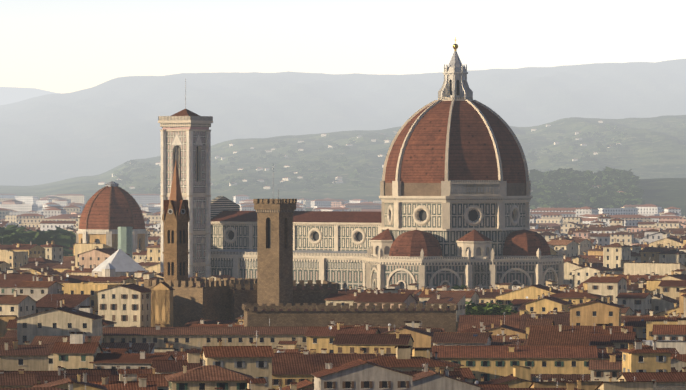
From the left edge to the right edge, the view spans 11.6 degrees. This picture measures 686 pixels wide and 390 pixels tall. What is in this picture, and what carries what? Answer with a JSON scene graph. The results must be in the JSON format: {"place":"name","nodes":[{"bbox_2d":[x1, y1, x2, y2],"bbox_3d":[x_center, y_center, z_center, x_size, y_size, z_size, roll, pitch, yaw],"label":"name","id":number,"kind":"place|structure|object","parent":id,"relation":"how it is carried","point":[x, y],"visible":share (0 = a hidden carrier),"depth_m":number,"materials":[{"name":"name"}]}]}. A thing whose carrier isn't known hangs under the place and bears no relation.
{"place":"outdoors","nodes":[
{"label":"outdoors","id":0,"kind":"place"},
{"bbox_2d":[0,87,61,104],"bbox_3d":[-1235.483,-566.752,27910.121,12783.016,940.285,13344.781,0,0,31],"label":"hill","id":1,"kind":"structure","parent":0,"point":[8,95],"depth_m":28747.89,"materials":[{"name":"grey"}]},
{"bbox_2d":[0,59,685,185],"bbox_3d":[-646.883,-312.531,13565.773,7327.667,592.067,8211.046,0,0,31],"label":"hill","id":2,"kind":"structure","parent":0,"point":[106,126],"depth_m":12458.80,"materials":[{"name":"grey"}]},
{"bbox_2d":[0,115,685,202],"bbox_3d":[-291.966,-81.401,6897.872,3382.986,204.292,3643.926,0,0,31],"label":"hill","id":3,"kind":"structure","parent":0,"point":[657,147],"depth_m":6391.94,"materials":[{"name":"plant"}]},
{"bbox_2d":[0,0,685,92],"label":"sky","id":4,"kind":"structure","parent":0,"point":[57,46],"materials":[{"name":"white"}]},
{"bbox_2d":[306,178,685,215],"bbox_3d":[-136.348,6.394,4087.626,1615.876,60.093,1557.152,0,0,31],"label":"hill","id":5,"kind":"structure","parent":0,"point":[664,193],"depth_m":4025.34,"materials":[{"name":"green plant"}]},
{"bbox_2d":[0,124,644,314],"bbox_3d":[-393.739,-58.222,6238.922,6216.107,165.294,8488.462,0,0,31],"label":"trees","id":6,"kind":"object","parent":5,"relation":"on","point":[547,192],"visible":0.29,"depth_m":4107.02,"materials":[{"name":"green plant"}]},
{"label":"ground","id":7,"kind":"structure","parent":0,"visible":0},
{"bbox_2d":[0,260,685,389],"bbox_3d":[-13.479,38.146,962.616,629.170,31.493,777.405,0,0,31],"label":"city","id":8,"kind":"object","parent":7,"relation":"on","point":[594,327],"visible":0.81,"depth_m":817.57,"materials":[{"name":"brown stone"}]},
{"bbox_2d":[0,210,685,287],"bbox_3d":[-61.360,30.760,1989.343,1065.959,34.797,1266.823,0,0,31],"label":"city buildings","id":9,"kind":"structure","parent":7,"relation":"on","point":[607,240],"depth_m":1531.44,"materials":[{"name":"beige stone"}]},
{"bbox_2d":[0,120,685,226],"bbox_3d":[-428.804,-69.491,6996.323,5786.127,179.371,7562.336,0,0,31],"label":"city","id":10,"kind":"object","parent":7,"relation":"on","point":[15,209],"visible":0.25,"depth_m":3464.27},
{"bbox_2d":[158,37,563,289],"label":"cathedral","id":11,"kind":"structure","parent":7,"relation":"on","point":[455,196],"depth_m":1326.61,"materials":[{"name":"stone"}]},
{"bbox_2d":[76,161,685,389],"bbox_3d":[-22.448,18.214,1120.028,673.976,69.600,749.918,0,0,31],"label":"historic buildings","id":12,"kind":"structure","parent":7,"relation":"on","point":[112,215],"depth_m":997.06,"materials":[{"name":"stone"}]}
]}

